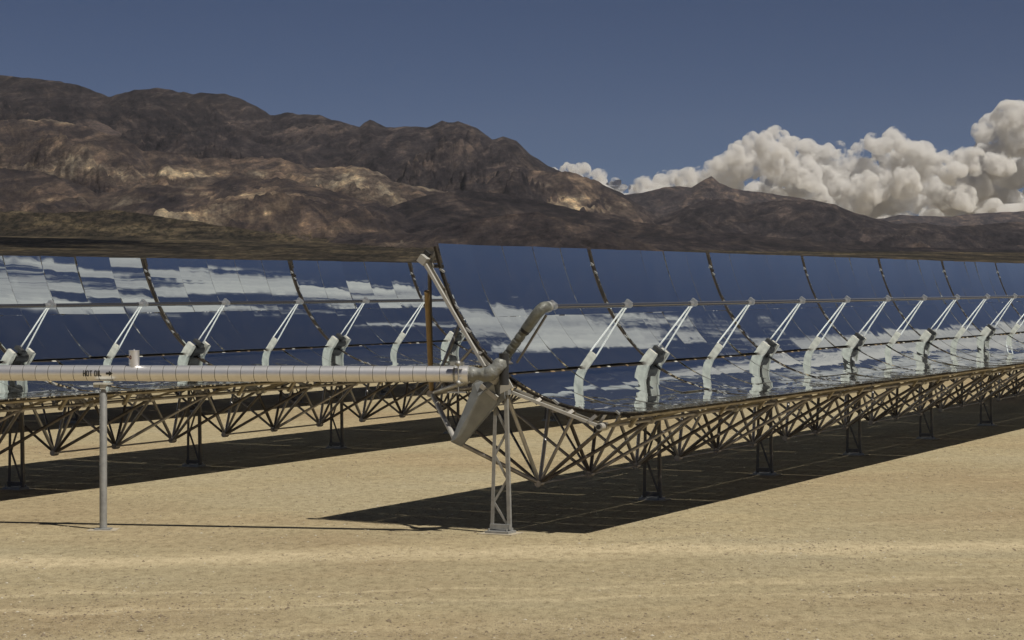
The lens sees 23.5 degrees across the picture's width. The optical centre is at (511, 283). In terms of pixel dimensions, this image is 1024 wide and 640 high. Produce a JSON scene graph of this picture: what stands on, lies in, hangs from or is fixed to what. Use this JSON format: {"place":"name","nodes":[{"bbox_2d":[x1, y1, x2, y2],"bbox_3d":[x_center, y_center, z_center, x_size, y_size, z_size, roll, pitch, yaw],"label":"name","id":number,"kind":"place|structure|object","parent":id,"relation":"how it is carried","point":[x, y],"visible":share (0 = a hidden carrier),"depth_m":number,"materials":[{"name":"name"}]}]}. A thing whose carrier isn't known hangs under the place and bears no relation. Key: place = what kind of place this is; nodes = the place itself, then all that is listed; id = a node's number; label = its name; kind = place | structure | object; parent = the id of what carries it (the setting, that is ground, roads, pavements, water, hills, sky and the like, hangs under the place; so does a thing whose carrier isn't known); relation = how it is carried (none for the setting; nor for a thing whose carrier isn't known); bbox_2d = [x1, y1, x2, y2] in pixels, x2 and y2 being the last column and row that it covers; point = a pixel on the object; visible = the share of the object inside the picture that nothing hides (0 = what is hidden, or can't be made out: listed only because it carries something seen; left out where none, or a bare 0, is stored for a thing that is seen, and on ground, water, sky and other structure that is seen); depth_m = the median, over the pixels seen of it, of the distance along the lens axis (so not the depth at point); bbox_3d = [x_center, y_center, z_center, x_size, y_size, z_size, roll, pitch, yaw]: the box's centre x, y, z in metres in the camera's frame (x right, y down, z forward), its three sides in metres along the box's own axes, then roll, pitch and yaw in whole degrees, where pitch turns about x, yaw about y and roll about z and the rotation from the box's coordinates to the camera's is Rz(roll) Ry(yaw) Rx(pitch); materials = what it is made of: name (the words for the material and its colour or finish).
{"place":"outdoors","nodes":[
{"label":"outdoors","id":0,"kind":"place"},
{"bbox_2d":[0,293,1023,639],"bbox_3d":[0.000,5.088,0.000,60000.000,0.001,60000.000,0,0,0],"label":"ground","id":1,"kind":"structure","parent":0,"point":[730,485],"depth_m":50.66,"materials":[{"name":"beige sand"}]},
{"bbox_2d":[0,399,35,490],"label":"support pylon","id":2,"kind":"object","parent":1,"relation":"on","point":[16,486],"visible":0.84,"depth_m":61.00,"materials":[{"name":"metal"}]},
{"bbox_2d":[0,255,283,455],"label":"solar trough module","id":3,"kind":"object","parent":2,"relation":"on","point":[98,281],"visible":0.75,"depth_m":64.86,"materials":[{"name":"blue glass"}]},
{"bbox_2d":[63,387,86,423],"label":"support pylon","id":4,"kind":"object","parent":1,"relation":"on","point":[73,420],"visible":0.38,"depth_m":90.11,"materials":[{"name":"metal"}]},
{"bbox_2d":[42,266,223,399],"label":"solar trough module","id":5,"kind":"object","parent":4,"relation":"on","point":[112,341],"visible":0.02,"depth_m":93.53,"materials":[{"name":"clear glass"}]},
{"bbox_2d":[87,382,119,530],"bbox_3d":[-8.463,3.571,51.030,0.600,3.051,0.600,0,0,0],"label":"pipe support post","id":6,"kind":"object","parent":1,"relation":"on","point":[102,460],"visible":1,"depth_m":50.96,"materials":[{"name":"metal"}]},
{"bbox_2d":[0,349,508,393],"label":"hot oil pipe","id":7,"kind":"object","parent":6,"relation":"on","point":[457,373],"visible":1,"depth_m":50.43,"materials":[{"name":"metal"}]},
{"bbox_2d":[498,301,553,364],"bbox_3d":[0.293,1.045,49.931,0.407,1.634,0.725,39,15,19],"label":"swing pipe","id":8,"kind":"object","parent":7,"relation":"attached to","point":[539,311],"visible":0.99,"depth_m":49.77,"materials":[{"name":"grey metal"}]},
{"bbox_2d":[176,385,209,467],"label":"support pylon","id":9,"kind":"object","parent":1,"relation":"on","point":[198,463],"visible":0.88,"depth_m":68.59,"materials":[{"name":"metal"}]},
{"bbox_2d":[143,258,396,436],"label":"solar trough module","id":10,"kind":"object","parent":9,"relation":"on","point":[290,334],"visible":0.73,"depth_m":72.31,"materials":[{"name":"blue glass"}]},
{"bbox_2d":[186,390,201,412],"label":"support pylon","id":11,"kind":"object","parent":1,"relation":"on","point":[191,409],"visible":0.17,"depth_m":97.73,"materials":[{"name":"metal"}]},
{"bbox_2d":[186,269,302,390],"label":"solar trough module","id":12,"kind":"object","parent":11,"relation":"on","point":[285,385],"visible":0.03,"depth_m":100.93,"materials":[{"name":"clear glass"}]},
{"bbox_2d":[289,384,306,403],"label":"support pylon","id":13,"kind":"object","parent":1,"relation":"on","point":[300,401],"visible":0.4,"depth_m":105.32,"materials":[{"name":"metal"}]},
{"bbox_2d":[263,268,397,383],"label":"solar trough module","id":14,"kind":"object","parent":13,"relation":"on","point":[318,325],"visible":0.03,"depth_m":108.37,"materials":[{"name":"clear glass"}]},
{"bbox_2d":[320,382,348,448],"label":"support pylon","id":15,"kind":"object","parent":1,"relation":"on","point":[337,445],"visible":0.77,"depth_m":76.19,"materials":[{"name":"metal"}]},
{"bbox_2d":[289,260,530,421],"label":"solar trough module","id":16,"kind":"object","parent":15,"relation":"on","point":[369,336],"visible":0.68,"depth_m":79.69,"materials":[{"name":"blue glass"}]},
{"bbox_2d":[379,383,390,394],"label":"support pylon","id":17,"kind":"object","parent":1,"relation":"on","point":[382,392],"visible":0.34,"depth_m":112.94,"materials":[{"name":"metal"}]},
{"bbox_2d":[366,271,473,352],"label":"solar trough module","id":18,"kind":"object","parent":17,"relation":"on","point":[401,305],"depth_m":116.83,"materials":[{"name":"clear glass"}]},
{"bbox_2d":[439,361,459,433],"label":"support pylon","id":19,"kind":"object","parent":1,"relation":"on","point":[458,408],"visible":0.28,"depth_m":83.79,"materials":[{"name":"metal"}]},
{"bbox_2d":[410,263,567,405],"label":"solar trough module","id":20,"kind":"object","parent":19,"relation":"on","point":[443,317],"visible":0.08,"depth_m":84.98,"materials":[{"name":"blue glass"}]},
{"bbox_2d":[477,390,523,535],"bbox_3d":[-0.233,3.541,50.258,0.760,3.114,0.640,0,0,24],"label":"support pylon","id":21,"kind":"object","parent":1,"relation":"on","point":[494,529],"visible":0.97,"depth_m":50.23,"materials":[{"name":"metal"}]},
{"bbox_2d":[451,376,513,446],"bbox_3d":[-0.717,2.534,50.230,0.800,1.860,0.210,39,15,19],"label":"drive arm","id":22,"kind":"object","parent":21,"relation":"attached to","point":[485,399],"visible":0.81,"depth_m":50.19},
{"bbox_2d":[0,437,1023,639],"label":"loose stones","id":23,"kind":"object","parent":1,"relation":"on","point":[140,630],"visible":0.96,"depth_m":41.67,"materials":[{"name":"brown"}]},
{"bbox_2d":[541,398,556,421],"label":"support pylon","id":24,"kind":"object","parent":1,"relation":"on","point":[552,419],"visible":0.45,"depth_m":91.34,"materials":[{"name":"metal"}]},
{"bbox_2d":[543,270,673,393],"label":"solar trough module","id":25,"kind":"object","parent":24,"relation":"on","point":[588,314],"depth_m":96.39,"materials":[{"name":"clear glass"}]},
{"bbox_2d":[633,395,670,501],"bbox_3d":[3.298,3.506,58.078,0.760,3.184,0.640,0,0,24],"label":"support pylon","id":26,"kind":"object","parent":1,"relation":"on","point":[646,495],"visible":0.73,"depth_m":58.03,"materials":[{"name":"metal"}]},
{"bbox_2d":[425,243,772,486],"bbox_3d":[1.520,1.859,54.182,5.784,3.704,8.536,39,15,19],"label":"solar trough module","id":27,"kind":"object","parent":26,"relation":"on","point":[598,351],"visible":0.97,"depth_m":53.79,"materials":[{"name":"blue glass"}]},
{"bbox_2d":[416,250,605,482],"bbox_3d":[-0.355,2.021,51.217,5.392,2.822,1.724,39,15,19],"label":"end frame","id":28,"kind":"object","parent":27,"relation":"attached to","point":[423,259],"visible":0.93,"depth_m":51.10,"materials":[{"name":"metal"}]},
{"bbox_2d":[581,249,872,460],"bbox_3d":[4.902,1.861,61.666,5.783,3.704,8.771,39,15,19],"label":"solar trough module","id":29,"kind":"object","parent":26,"relation":"on","point":[708,353],"visible":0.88,"depth_m":61.59,"materials":[{"name":"blue glass"}]},
{"bbox_2d":[748,371,781,475],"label":"support pylon","id":30,"kind":"object","parent":1,"relation":"on","point":[759,471],"visible":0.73,"depth_m":65.62,"materials":[{"name":"metal"}]},
{"bbox_2d":[707,253,952,440],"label":"solar trough module","id":31,"kind":"object","parent":30,"relation":"on","point":[807,347],"visible":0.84,"depth_m":69.22,"materials":[{"name":"blue glass"}]},
{"bbox_2d":[840,373,868,455],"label":"support pylon","id":32,"kind":"object","parent":1,"relation":"on","point":[858,450],"visible":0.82,"depth_m":73.20,"materials":[{"name":"metal"}]},
{"bbox_2d":[793,256,1016,424],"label":"solar trough module","id":33,"kind":"object","parent":32,"relation":"on","point":[873,325],"visible":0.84,"depth_m":76.84,"materials":[{"name":"blue glass"}]},
{"bbox_2d":[914,359,939,439],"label":"support pylon","id":34,"kind":"object","parent":1,"relation":"on","point":[929,434],"visible":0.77,"depth_m":80.78,"materials":[{"name":"metal"}]},
{"bbox_2d":[866,259,1023,411],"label":"solar trough module","id":35,"kind":"object","parent":34,"relation":"on","point":[935,323],"visible":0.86,"depth_m":84.34,"materials":[{"name":"blue glass"}]},
{"bbox_2d":[974,362,997,425],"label":"support pylon","id":36,"kind":"object","parent":1,"relation":"on","point":[990,420],"visible":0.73,"depth_m":88.37,"materials":[{"name":"metal"}]},
{"bbox_2d":[936,261,1023,400],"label":"solar trough module","id":37,"kind":"object","parent":36,"relation":"on","point":[967,280],"visible":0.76,"depth_m":91.75,"materials":[{"name":"blue glass"}]},
{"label":"support pylon","id":38,"kind":"object","parent":1,"relation":"on","visible":0},
{"bbox_2d":[996,263,1023,372],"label":"solar trough module","id":39,"kind":"object","parent":38,"relation":"on","point":[1011,276],"visible":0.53,"depth_m":98.11,"materials":[{"name":"blue glass"}]},
{"bbox_3d":[-15.720,3.548,53.451,0.760,3.100,0.640,0,0,24],"label":"support pylon","id":40,"kind":"object","parent":1,"relation":"on","visible":0},
{"bbox_2d":[0,304,117,454],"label":"solar trough module","id":41,"kind":"object","parent":40,"relation":"on","point":[14,390],"visible":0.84,"depth_m":59.03,"materials":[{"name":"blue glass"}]},
{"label":"support pylon","id":42,"kind":"object","parent":1,"relation":"on","visible":0},
{"bbox_2d":[755,294,846,372],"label":"solar trough module","id":43,"kind":"object","parent":42,"relation":"on","point":[798,327],"depth_m":118.17,"materials":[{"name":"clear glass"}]},
{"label":"support pylon","id":44,"kind":"object","parent":1,"relation":"on","visible":0},
{"bbox_2d":[2,267,97,407],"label":"solar trough module","id":45,"kind":"object","parent":44,"relation":"on","point":[54,402],"visible":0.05,"depth_m":88.61,"materials":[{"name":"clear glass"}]},
{"bbox_2d":[0,75,1023,288],"bbox_3d":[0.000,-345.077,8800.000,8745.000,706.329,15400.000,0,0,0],"label":"mountains","id":46,"kind":"structure","parent":0,"point":[143,174],"depth_m":5591.39,"materials":[{"name":"brown stone"}]},
{"bbox_2d":[0,0,1023,218],"label":"sky","id":47,"kind":"structure","parent":0,"point":[878,109],"materials":[{"name":"blue"}]},
{"bbox_2d":[668,268,781,379],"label":"solar trough module","id":48,"kind":"object","parent":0,"point":[730,311],"depth_m":110.51,"materials":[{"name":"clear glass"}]},
{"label":"support pylon","id":49,"kind":"object","parent":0,"visible":0},
{"bbox_2d":[596,271,757,387],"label":"solar trough module","id":50,"kind":"object","parent":49,"relation":"on","point":[667,321],"visible":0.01,"depth_m":102.77,"materials":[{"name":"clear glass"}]}
]}

